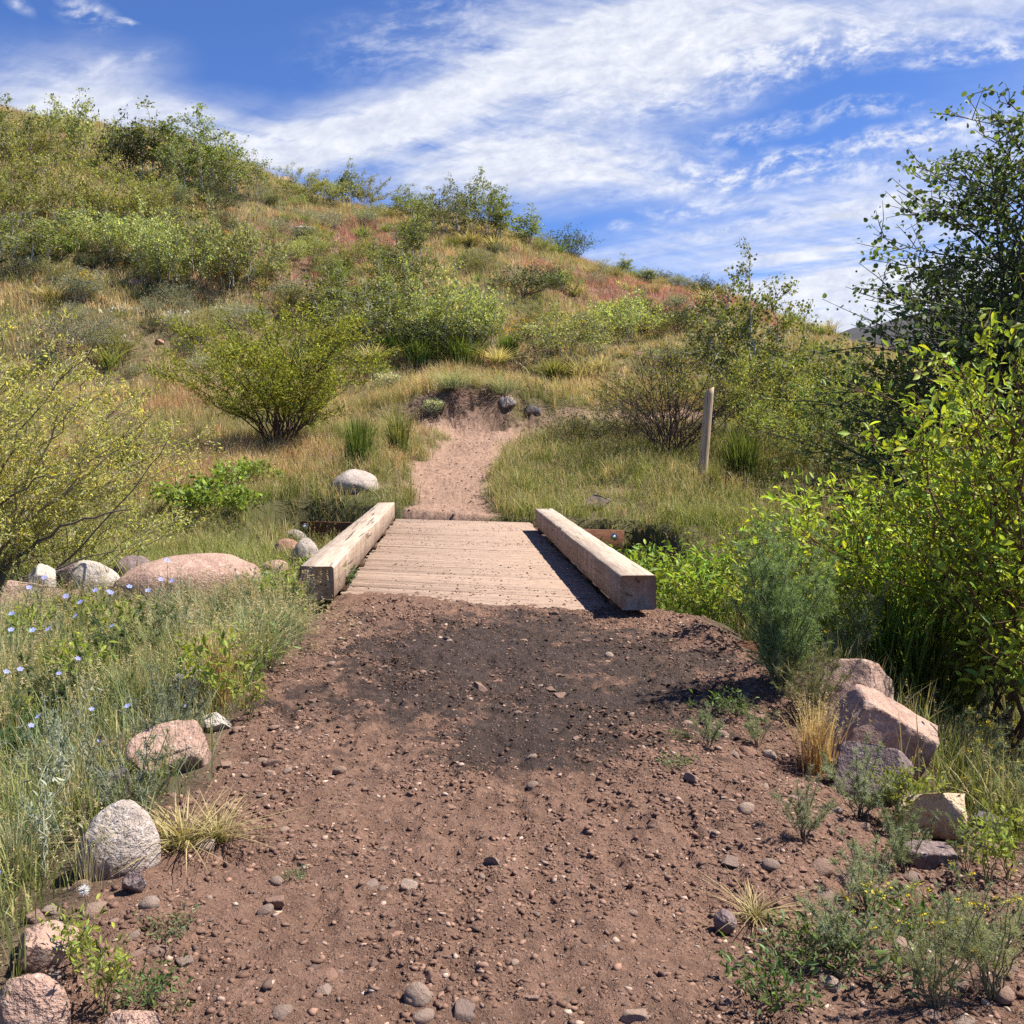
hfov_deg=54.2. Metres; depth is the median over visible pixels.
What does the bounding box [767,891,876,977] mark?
leafy weed
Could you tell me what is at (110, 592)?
blue flax
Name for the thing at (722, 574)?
willow bush
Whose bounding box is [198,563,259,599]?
dry stalks
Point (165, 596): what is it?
grey herb
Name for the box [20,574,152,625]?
grass clump
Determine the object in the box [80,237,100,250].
sagebrush
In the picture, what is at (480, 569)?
deck grit
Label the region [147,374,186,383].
tussock
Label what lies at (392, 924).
stone
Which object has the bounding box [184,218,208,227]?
sagebrush
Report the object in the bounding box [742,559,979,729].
rush clump
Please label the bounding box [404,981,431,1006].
stone
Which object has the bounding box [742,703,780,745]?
feathery weed
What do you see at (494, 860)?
stone
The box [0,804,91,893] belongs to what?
grass clump
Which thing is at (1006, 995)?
stone
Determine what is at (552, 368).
grass clump
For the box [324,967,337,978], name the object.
stone
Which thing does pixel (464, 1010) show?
stone
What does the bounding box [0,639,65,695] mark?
dry stalks
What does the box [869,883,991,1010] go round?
feathery weed
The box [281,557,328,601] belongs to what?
leafy weed
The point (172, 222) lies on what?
dark shrub
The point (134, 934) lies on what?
stone
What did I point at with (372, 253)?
shrub
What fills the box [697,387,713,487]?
wooden post
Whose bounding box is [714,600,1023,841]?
bank grass
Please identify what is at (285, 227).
sagebrush
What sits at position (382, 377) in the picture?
buckwheat
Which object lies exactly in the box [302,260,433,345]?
aspen sapling
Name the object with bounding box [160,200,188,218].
dark shrub
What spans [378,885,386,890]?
stone
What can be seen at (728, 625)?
leafy plant
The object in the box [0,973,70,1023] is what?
boulder
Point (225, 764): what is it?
stone
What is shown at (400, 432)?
grass clump
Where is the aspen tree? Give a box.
[748,82,1023,651]
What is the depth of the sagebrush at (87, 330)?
27.95 m
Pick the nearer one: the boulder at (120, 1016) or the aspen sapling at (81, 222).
the boulder at (120, 1016)
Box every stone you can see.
[25,909,45,923]
[41,905,59,915]
[46,971,62,979]
[69,879,92,890]
[80,901,106,917]
[109,917,118,922]
[121,869,146,892]
[128,929,141,939]
[128,949,143,955]
[138,896,159,908]
[146,944,169,957]
[175,955,194,967]
[179,797,194,804]
[195,838,215,851]
[195,927,205,933]
[220,761,232,768]
[232,726,242,732]
[244,980,254,985]
[256,903,273,914]
[257,757,266,762]
[262,759,281,766]
[264,895,284,907]
[265,770,274,774]
[269,725,279,729]
[270,876,283,885]
[271,1004,292,1019]
[276,842,286,848]
[279,826,289,831]
[282,767,291,772]
[309,698,316,702]
[316,983,330,995]
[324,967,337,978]
[327,661,334,665]
[332,766,346,774]
[336,969,343,973]
[366,878,378,887]
[377,846,386,850]
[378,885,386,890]
[388,920,395,927]
[401,878,417,889]
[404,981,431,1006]
[404,996,411,1004]
[412,1008,434,1023]
[424,969,441,984]
[438,804,455,809]
[439,969,449,973]
[453,998,474,1022]
[473,681,486,691]
[478,873,484,879]
[484,857,499,864]
[485,886,492,892]
[510,959,518,966]
[525,754,536,760]
[525,994,538,1000]
[526,781,537,789]
[533,911,540,917]
[546,686,555,691]
[553,692,565,697]
[604,652,613,656]
[621,1008,648,1023]
[627,909,637,916]
[683,771,698,782]
[713,909,736,934]
[718,730,729,736]
[721,855,738,866]
[723,996,732,1008]
[731,750,738,758]
[738,802,753,814]
[740,746,757,755]
[754,714,767,720]
[762,858,780,869]
[763,749,776,760]
[797,866,807,871]
[803,965,828,975]
[812,858,834,877]
[817,888,834,899]
[820,975,844,992]
[831,807,843,813]
[832,871,852,889]
[836,968,855,978]
[858,822,869,831]
[889,895,904,902]
[892,935,916,950]
[900,913,923,935]
[902,871,922,881]
[920,1008,941,1020]
[948,977,967,991]
[954,1014,975,1023]
[993,986,1014,1003]
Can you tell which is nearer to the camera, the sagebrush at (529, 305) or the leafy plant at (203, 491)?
the leafy plant at (203, 491)
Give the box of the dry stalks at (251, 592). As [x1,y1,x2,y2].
[205,571,290,615]
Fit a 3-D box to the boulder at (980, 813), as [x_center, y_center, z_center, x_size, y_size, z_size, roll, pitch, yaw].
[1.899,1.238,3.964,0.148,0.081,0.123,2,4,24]
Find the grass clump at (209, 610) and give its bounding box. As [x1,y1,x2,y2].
[173,601,245,636]
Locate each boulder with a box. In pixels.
[0,580,78,618]
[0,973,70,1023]
[16,920,78,972]
[26,563,55,586]
[56,563,75,588]
[70,560,119,598]
[77,800,160,881]
[94,765,130,810]
[104,1009,160,1023]
[111,553,260,610]
[113,555,149,576]
[126,719,210,778]
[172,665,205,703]
[203,712,231,731]
[263,560,288,573]
[271,538,296,559]
[285,529,305,539]
[291,538,318,570]
[330,469,379,493]
[579,494,609,509]
[809,659,893,704]
[816,684,939,786]
[832,741,913,805]
[894,793,966,840]
[905,840,958,872]
[973,810,1007,830]
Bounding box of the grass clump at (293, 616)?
[174,587,360,640]
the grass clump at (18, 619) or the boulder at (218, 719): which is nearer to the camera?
the boulder at (218, 719)
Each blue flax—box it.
[3,669,12,739]
[5,627,13,710]
[15,667,23,731]
[24,585,31,629]
[27,627,35,656]
[28,723,33,793]
[35,714,48,786]
[38,575,46,634]
[45,626,50,673]
[60,594,68,640]
[73,614,77,696]
[75,656,81,718]
[77,600,86,656]
[92,588,102,628]
[107,591,113,627]
[124,703,129,746]
[143,588,150,621]
[155,577,163,618]
[164,558,169,618]
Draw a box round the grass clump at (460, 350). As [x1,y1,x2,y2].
[427,333,499,365]
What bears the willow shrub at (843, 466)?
on the ground at (482, 399)
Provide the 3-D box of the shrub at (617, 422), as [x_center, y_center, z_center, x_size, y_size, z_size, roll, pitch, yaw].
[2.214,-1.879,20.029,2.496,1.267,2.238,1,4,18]
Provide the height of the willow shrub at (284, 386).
3.588 m
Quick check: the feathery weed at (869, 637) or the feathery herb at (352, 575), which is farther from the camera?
the feathery herb at (352, 575)
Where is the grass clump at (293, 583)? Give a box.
[253,566,341,615]
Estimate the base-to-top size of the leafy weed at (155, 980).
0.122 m
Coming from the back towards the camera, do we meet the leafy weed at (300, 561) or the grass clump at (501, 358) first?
the grass clump at (501, 358)
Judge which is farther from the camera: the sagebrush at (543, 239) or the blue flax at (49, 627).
the sagebrush at (543, 239)
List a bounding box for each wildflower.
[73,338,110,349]
[105,305,142,316]
[160,309,193,317]
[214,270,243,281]
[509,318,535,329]
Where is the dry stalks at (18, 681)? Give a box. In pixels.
[0,652,59,728]
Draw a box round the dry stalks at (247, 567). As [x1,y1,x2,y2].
[217,557,279,581]
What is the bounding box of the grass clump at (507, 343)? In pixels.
[486,333,523,355]
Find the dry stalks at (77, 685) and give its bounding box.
[29,654,130,734]
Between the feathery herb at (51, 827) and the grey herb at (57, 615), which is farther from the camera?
the grey herb at (57, 615)
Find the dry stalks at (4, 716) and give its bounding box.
[0,672,56,761]
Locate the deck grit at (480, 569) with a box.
[342,519,609,609]
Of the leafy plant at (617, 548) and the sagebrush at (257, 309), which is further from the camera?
the sagebrush at (257, 309)
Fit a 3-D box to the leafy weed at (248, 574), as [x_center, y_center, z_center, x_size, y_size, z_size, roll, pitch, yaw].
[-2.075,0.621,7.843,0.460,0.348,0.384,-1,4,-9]
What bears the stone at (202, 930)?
on the trail at (539, 737)
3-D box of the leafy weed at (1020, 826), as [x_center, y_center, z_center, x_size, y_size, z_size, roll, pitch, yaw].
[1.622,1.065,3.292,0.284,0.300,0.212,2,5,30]
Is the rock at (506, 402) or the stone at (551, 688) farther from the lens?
the rock at (506, 402)
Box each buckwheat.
[365,369,402,389]
[415,396,446,415]
[516,322,539,338]
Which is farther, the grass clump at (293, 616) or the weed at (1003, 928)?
the grass clump at (293, 616)
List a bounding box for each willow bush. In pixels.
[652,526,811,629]
[700,456,978,649]
[721,380,1023,730]
[794,236,1023,782]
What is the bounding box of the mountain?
[840,301,1021,362]
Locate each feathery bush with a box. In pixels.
[725,503,841,688]
[770,642,854,721]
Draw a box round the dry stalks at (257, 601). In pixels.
[229,575,308,621]
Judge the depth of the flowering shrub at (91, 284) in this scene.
30.56 m
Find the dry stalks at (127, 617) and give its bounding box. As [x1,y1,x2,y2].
[87,605,171,635]
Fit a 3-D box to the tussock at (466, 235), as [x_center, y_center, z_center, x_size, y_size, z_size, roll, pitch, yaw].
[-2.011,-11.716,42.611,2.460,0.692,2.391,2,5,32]
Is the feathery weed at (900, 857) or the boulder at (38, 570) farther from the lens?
the boulder at (38, 570)
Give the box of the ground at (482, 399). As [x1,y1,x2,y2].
[0,111,1022,987]
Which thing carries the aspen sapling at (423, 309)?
on the ground at (482, 399)
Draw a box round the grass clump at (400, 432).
[377,403,422,457]
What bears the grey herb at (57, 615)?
on the ground at (482, 399)
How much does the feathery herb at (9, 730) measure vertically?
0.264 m
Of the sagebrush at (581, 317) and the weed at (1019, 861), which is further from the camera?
the sagebrush at (581, 317)
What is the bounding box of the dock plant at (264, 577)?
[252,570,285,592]
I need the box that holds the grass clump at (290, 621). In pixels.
[206,586,353,648]
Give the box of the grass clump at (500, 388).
[467,372,537,393]
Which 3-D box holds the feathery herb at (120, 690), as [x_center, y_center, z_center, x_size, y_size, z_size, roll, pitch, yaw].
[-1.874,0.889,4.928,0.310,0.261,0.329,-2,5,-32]
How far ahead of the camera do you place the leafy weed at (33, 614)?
6.56 m
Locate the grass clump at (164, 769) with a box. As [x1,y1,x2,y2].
[123,721,202,796]
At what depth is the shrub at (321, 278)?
32.70 m
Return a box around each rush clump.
[330,411,383,470]
[713,423,777,481]
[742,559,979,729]
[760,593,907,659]
[834,603,1021,749]
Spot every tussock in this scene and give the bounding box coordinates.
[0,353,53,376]
[2,188,29,205]
[22,281,67,300]
[29,218,97,239]
[48,229,91,244]
[49,231,105,251]
[64,342,143,367]
[81,153,110,166]
[85,183,124,197]
[98,168,157,185]
[101,186,132,205]
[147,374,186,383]
[165,178,204,196]
[182,203,219,216]
[236,160,278,174]
[244,354,268,367]
[250,275,278,289]
[260,187,291,205]
[274,210,300,220]
[293,213,317,222]
[300,259,369,282]
[335,223,386,237]
[347,204,389,220]
[353,256,380,275]
[353,269,417,291]
[368,324,449,345]
[374,361,406,373]
[379,221,394,231]
[382,204,407,217]
[413,261,437,273]
[426,258,468,279]
[435,234,466,248]
[451,226,481,243]
[454,229,490,246]
[466,272,493,282]
[480,231,512,248]
[546,240,584,253]
[555,352,627,371]
[560,355,613,380]
[561,280,596,295]
[586,263,603,273]
[604,332,623,340]
[606,261,630,270]
[612,346,638,357]
[615,282,635,290]
[623,267,644,274]
[634,280,672,293]
[656,277,672,284]
[681,288,721,302]
[703,282,748,296]
[778,307,809,322]
[794,337,851,355]
[806,319,849,334]
[811,325,825,334]
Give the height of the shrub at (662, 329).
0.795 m
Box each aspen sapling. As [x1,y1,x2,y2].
[0,91,41,158]
[0,193,78,261]
[25,86,130,161]
[43,193,134,253]
[92,194,182,260]
[117,204,221,285]
[119,95,186,179]
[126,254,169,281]
[148,102,272,192]
[148,123,216,188]
[154,190,265,287]
[189,127,277,197]
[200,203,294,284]
[251,264,275,278]
[257,223,288,241]
[278,236,312,262]
[286,232,315,252]
[288,193,308,205]
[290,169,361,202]
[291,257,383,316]
[300,230,334,255]
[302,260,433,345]
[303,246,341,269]
[323,254,359,270]
[331,157,369,203]
[348,358,380,378]
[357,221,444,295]
[369,254,458,350]
[378,183,434,216]
[390,200,438,258]
[406,255,510,350]
[410,173,474,232]
[411,196,437,213]
[438,162,520,234]
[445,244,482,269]
[446,279,515,344]
[478,184,517,239]
[505,202,549,243]
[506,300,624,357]
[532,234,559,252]
[543,266,569,288]
[552,265,586,290]
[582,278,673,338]
[613,253,636,272]
[617,323,638,335]
[629,284,665,327]
[637,266,661,280]
[677,236,852,436]
[713,301,899,444]
[789,328,915,443]
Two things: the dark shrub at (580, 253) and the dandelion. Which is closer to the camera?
the dandelion
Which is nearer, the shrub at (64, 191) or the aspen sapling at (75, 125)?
the shrub at (64, 191)
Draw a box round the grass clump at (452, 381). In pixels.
[384,365,506,388]
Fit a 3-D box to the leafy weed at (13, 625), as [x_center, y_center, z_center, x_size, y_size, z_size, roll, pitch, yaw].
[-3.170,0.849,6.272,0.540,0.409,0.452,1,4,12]
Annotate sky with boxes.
[0,0,1023,332]
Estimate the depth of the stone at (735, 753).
4.19 m
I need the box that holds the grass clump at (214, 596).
[114,573,302,632]
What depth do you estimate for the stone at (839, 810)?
3.62 m
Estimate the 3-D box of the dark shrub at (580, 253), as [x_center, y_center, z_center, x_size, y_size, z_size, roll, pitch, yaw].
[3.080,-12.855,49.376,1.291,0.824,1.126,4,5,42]
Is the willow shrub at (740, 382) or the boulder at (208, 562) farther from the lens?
the willow shrub at (740, 382)
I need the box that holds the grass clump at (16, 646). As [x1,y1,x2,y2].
[0,619,115,693]
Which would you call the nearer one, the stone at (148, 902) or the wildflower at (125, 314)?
the stone at (148, 902)
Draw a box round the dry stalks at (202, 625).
[165,609,226,659]
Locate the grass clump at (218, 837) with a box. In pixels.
[66,789,350,863]
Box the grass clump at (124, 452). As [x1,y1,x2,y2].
[94,429,165,483]
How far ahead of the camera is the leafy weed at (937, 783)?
3.79 m
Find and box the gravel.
[0,596,1023,1023]
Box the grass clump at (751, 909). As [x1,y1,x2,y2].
[662,865,870,968]
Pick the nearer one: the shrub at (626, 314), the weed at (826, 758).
the weed at (826, 758)
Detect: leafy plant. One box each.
[148,471,270,513]
[208,457,302,482]
[600,536,715,603]
[605,542,648,569]
[616,530,753,610]
[656,540,802,617]
[656,583,744,629]
[699,605,757,635]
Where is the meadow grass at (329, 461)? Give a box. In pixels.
[0,356,1016,555]
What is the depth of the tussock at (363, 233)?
41.10 m
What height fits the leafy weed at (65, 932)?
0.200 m
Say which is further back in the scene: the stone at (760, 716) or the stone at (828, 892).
the stone at (760, 716)
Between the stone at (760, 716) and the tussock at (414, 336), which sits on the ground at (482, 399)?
the tussock at (414, 336)
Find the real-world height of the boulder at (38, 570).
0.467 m
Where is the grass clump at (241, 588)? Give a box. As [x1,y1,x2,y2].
[199,574,285,603]
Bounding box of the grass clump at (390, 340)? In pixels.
[371,331,406,355]
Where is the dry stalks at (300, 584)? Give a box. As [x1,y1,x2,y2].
[260,562,321,626]
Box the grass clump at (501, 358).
[463,343,537,365]
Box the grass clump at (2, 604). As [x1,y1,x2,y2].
[0,589,60,635]
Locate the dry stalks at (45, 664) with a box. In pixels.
[7,636,102,704]
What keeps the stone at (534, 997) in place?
on the trail at (539, 737)
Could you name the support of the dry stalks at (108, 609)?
on the ground at (482, 399)
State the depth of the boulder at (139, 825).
2.93 m
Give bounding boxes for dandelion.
[78,885,89,910]
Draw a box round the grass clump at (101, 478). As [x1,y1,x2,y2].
[43,468,166,495]
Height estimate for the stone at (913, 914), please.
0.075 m
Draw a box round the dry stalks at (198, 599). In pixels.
[173,585,238,620]
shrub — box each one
[0,110,88,173]
[0,126,70,232]
[0,301,225,588]
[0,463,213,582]
[8,141,124,224]
[31,257,85,284]
[33,346,59,365]
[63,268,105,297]
[66,147,170,224]
[74,251,106,267]
[88,104,156,176]
[89,325,143,357]
[90,205,112,221]
[97,197,134,216]
[111,246,149,269]
[114,168,197,226]
[126,289,142,301]
[129,280,399,450]
[137,307,171,331]
[159,208,186,229]
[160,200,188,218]
[166,190,196,208]
[169,338,201,355]
[170,308,227,342]
[176,168,250,210]
[189,222,208,231]
[189,323,210,338]
[214,212,242,230]
[261,163,329,199]
[264,285,316,315]
[265,277,301,300]
[287,223,313,236]
[300,220,339,240]
[300,275,351,299]
[305,228,388,268]
[338,169,401,206]
[348,236,387,261]
[367,309,494,351]
[374,243,393,256]
[387,217,425,233]
[463,248,504,274]
[470,260,566,296]
[510,296,562,324]
[516,394,630,448]
[537,262,573,285]
[546,220,604,254]
[564,246,583,257]
[565,389,687,445]
[577,326,779,459]
[604,268,625,278]
[629,267,657,279]
[643,313,675,334]
[647,292,708,330]
[655,268,673,278]
[659,273,684,280]
[661,334,745,365]
[673,349,859,451]
[682,273,727,294]
[720,354,921,475]
[747,390,928,495]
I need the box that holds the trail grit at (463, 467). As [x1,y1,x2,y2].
[408,393,614,518]
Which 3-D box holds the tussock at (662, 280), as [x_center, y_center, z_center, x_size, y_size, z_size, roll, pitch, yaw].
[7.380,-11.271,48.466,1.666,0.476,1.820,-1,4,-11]
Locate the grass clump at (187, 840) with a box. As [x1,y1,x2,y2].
[36,771,354,873]
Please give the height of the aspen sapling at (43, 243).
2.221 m
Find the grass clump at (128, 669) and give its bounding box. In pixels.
[28,647,201,722]
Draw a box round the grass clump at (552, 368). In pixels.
[513,356,594,380]
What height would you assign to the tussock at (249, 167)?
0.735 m
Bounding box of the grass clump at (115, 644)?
[70,623,173,668]
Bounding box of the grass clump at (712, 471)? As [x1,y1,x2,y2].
[700,459,723,493]
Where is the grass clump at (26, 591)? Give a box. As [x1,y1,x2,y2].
[0,572,93,610]
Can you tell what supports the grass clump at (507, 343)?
on the ground at (482, 399)
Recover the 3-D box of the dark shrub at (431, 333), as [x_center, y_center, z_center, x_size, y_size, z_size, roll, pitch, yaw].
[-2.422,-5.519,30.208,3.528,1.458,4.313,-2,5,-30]
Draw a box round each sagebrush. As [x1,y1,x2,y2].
[0,233,14,248]
[13,252,57,272]
[26,305,118,346]
[40,262,121,300]
[53,301,92,318]
[56,359,84,373]
[68,207,99,224]
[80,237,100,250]
[80,326,126,348]
[87,314,130,337]
[94,243,131,262]
[120,363,143,374]
[132,296,172,311]
[148,278,201,303]
[151,176,197,203]
[158,310,194,329]
[168,296,201,311]
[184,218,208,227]
[186,353,219,370]
[207,296,260,327]
[213,208,229,216]
[240,267,267,279]
[243,179,290,203]
[244,304,270,320]
[256,276,321,300]
[266,214,297,232]
[282,221,320,240]
[290,334,315,350]
[291,315,312,328]
[317,205,353,227]
[329,307,361,325]
[344,204,384,224]
[345,266,369,278]
[345,343,389,365]
[365,202,381,210]
[416,358,439,367]
[469,248,491,259]
[485,240,506,252]
[524,300,546,310]
[534,233,552,241]
[567,310,588,325]
[583,269,610,285]
[590,258,618,274]
[629,363,662,377]
[640,340,699,363]
[653,347,676,362]
[660,292,687,307]
[663,272,687,285]
[667,292,692,302]
[676,275,692,286]
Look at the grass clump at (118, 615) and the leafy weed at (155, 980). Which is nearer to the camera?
the leafy weed at (155, 980)
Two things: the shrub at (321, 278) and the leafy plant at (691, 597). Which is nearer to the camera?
the leafy plant at (691, 597)
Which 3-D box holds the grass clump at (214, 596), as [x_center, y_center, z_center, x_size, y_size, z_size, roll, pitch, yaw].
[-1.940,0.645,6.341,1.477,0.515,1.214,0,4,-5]
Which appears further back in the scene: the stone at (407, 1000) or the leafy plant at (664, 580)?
the leafy plant at (664, 580)
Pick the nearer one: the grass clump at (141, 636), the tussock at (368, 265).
the grass clump at (141, 636)
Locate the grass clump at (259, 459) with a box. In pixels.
[221,451,295,472]
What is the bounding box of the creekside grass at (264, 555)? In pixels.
[0,496,1023,701]
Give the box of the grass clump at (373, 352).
[345,343,441,364]
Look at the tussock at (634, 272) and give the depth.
48.58 m
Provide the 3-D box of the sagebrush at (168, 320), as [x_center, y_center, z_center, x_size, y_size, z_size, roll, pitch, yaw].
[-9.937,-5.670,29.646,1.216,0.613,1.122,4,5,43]
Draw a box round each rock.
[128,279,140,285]
[155,339,164,344]
[499,396,515,408]
[525,405,541,415]
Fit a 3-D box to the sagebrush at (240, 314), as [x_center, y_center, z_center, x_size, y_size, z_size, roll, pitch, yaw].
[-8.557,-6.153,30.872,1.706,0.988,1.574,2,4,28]
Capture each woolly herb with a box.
[12,759,83,877]
[40,714,84,817]
[67,675,108,754]
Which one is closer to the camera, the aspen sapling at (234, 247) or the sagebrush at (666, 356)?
the sagebrush at (666, 356)
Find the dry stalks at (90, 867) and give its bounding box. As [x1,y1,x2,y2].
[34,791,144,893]
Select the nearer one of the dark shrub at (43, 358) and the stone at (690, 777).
the stone at (690, 777)
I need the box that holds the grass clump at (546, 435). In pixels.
[509,422,577,446]
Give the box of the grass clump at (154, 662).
[66,642,204,694]
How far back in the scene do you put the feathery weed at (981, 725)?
5.54 m
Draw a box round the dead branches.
[0,342,170,589]
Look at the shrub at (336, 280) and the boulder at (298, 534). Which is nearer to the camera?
the boulder at (298, 534)
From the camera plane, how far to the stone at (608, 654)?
5.72 m
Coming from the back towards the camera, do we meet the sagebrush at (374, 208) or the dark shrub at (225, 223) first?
the sagebrush at (374, 208)
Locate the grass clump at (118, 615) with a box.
[87,598,153,628]
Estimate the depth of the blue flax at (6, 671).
4.65 m
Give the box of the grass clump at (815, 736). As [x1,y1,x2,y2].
[764,686,871,778]
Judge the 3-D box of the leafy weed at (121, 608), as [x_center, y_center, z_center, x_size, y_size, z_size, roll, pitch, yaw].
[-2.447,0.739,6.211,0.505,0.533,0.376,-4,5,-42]
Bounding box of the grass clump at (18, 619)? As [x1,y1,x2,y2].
[0,589,86,651]
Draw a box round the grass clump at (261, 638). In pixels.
[116,597,352,674]
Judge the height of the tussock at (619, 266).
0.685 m
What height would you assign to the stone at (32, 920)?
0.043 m
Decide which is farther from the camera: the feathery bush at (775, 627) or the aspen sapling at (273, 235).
the aspen sapling at (273, 235)
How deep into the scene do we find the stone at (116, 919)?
2.60 m
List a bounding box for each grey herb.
[0,692,92,789]
[16,589,67,636]
[16,670,61,705]
[33,614,80,647]
[37,593,72,612]
[79,717,185,817]
[80,594,118,624]
[113,664,212,732]
[133,586,183,621]
[144,659,172,702]
[153,687,209,720]
[209,580,250,602]
[223,568,263,596]
[231,602,265,625]
[254,565,296,586]
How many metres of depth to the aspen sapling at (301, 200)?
44.39 m
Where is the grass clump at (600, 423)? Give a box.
[548,409,659,439]
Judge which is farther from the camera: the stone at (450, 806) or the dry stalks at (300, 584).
the dry stalks at (300, 584)
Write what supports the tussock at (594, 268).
on the ground at (482, 399)
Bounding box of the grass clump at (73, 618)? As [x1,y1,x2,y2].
[38,603,116,640]
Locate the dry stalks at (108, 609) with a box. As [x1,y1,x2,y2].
[87,604,150,629]
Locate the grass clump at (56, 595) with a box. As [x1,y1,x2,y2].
[0,586,113,640]
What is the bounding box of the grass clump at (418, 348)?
[379,336,445,365]
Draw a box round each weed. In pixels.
[0,612,52,655]
[0,686,39,740]
[3,594,54,657]
[32,633,84,684]
[38,628,79,660]
[38,893,106,975]
[39,596,95,636]
[43,632,123,712]
[55,586,108,635]
[55,591,118,630]
[70,922,132,1014]
[81,589,154,649]
[95,951,196,1013]
[112,613,155,644]
[116,613,167,643]
[134,902,200,944]
[146,581,192,619]
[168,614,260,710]
[170,618,261,711]
[218,605,300,668]
[220,640,265,683]
[224,568,263,592]
[225,667,268,719]
[257,564,308,611]
[275,863,307,881]
[278,551,311,580]
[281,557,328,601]
[655,747,699,770]
[656,723,693,740]
[684,685,759,716]
[690,700,723,746]
[714,930,848,1015]
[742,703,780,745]
[743,910,838,976]
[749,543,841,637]
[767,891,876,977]
[769,764,841,838]
[794,864,886,963]
[795,879,907,964]
[798,567,896,662]
[800,878,968,1000]
[818,729,904,818]
[818,747,837,783]
[827,824,921,911]
[854,839,898,871]
[864,868,970,943]
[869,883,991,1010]
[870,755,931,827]
[875,801,944,872]
[878,811,945,841]
[879,790,925,839]
[902,771,946,794]
[906,767,958,795]
[919,916,984,958]
[920,859,1023,999]
[921,936,952,959]
[923,686,1016,773]
[925,879,1012,957]
[926,893,950,917]
[933,918,1002,954]
[944,906,1009,938]
[945,813,978,846]
[946,823,985,869]
[957,789,1023,880]
[957,805,1018,884]
[958,735,1023,837]
[962,708,1023,814]
[968,791,993,816]
[982,809,1004,839]
[1013,857,1023,869]
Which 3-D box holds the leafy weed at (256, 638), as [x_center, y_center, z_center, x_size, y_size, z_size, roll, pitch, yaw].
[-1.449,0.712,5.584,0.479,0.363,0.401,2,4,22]
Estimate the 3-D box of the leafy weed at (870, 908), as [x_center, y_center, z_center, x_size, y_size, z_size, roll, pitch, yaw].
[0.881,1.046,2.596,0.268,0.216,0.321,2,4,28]
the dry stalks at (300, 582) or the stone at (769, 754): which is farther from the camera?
the dry stalks at (300, 582)
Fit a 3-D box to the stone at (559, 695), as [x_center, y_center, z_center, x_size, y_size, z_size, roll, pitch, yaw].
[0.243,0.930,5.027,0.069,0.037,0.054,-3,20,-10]
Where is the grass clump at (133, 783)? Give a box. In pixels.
[53,749,171,808]
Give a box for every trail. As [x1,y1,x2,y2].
[31,589,1023,1023]
[398,410,544,520]
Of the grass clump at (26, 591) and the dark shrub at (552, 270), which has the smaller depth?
the grass clump at (26, 591)
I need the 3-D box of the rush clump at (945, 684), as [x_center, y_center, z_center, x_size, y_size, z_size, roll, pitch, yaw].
[2.662,1.046,6.457,1.371,0.922,1.506,-1,4,-13]
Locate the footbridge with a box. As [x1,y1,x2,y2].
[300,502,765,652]
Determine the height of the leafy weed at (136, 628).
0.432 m
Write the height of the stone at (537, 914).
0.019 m
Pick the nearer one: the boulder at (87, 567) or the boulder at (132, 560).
the boulder at (87, 567)
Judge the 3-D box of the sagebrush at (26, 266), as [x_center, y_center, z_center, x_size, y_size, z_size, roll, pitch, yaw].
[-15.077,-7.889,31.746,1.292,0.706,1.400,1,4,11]
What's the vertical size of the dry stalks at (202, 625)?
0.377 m
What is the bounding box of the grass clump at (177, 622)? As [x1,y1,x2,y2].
[68,597,256,672]
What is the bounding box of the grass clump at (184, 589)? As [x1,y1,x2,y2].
[101,566,235,627]
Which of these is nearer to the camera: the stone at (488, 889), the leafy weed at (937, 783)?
the stone at (488, 889)
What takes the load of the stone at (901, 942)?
on the trail at (539, 737)
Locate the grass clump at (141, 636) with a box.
[85,620,189,664]
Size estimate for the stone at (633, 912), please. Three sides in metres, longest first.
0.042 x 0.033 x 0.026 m
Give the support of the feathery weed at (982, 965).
on the trail at (539, 737)
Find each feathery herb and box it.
[0,650,107,738]
[0,704,41,762]
[0,808,69,862]
[73,599,187,673]
[98,665,163,716]
[126,597,230,641]
[198,590,265,628]
[215,602,249,627]
[237,586,294,606]
[237,610,287,641]
[258,581,317,615]
[305,600,325,610]
[338,560,358,593]
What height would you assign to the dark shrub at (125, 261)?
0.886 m
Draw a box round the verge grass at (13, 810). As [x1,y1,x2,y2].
[0,567,330,993]
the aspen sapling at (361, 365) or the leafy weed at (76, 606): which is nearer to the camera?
the leafy weed at (76, 606)
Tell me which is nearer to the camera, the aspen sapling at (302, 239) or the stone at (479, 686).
the stone at (479, 686)
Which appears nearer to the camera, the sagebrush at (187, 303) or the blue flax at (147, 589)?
the blue flax at (147, 589)
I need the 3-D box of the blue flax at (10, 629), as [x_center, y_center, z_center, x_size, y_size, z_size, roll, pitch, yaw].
[-2.784,0.870,5.525,0.077,0.462,0.042,-3,5,-37]
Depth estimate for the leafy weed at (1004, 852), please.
3.17 m
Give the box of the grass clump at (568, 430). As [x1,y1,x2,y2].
[547,416,600,443]
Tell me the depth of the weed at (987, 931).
2.77 m
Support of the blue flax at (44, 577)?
on the ground at (482, 399)
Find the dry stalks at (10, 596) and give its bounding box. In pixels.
[0,588,38,611]
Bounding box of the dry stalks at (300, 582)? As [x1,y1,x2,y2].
[279,570,328,600]
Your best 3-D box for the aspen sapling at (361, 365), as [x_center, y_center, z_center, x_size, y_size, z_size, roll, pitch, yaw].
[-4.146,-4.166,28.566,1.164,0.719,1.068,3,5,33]

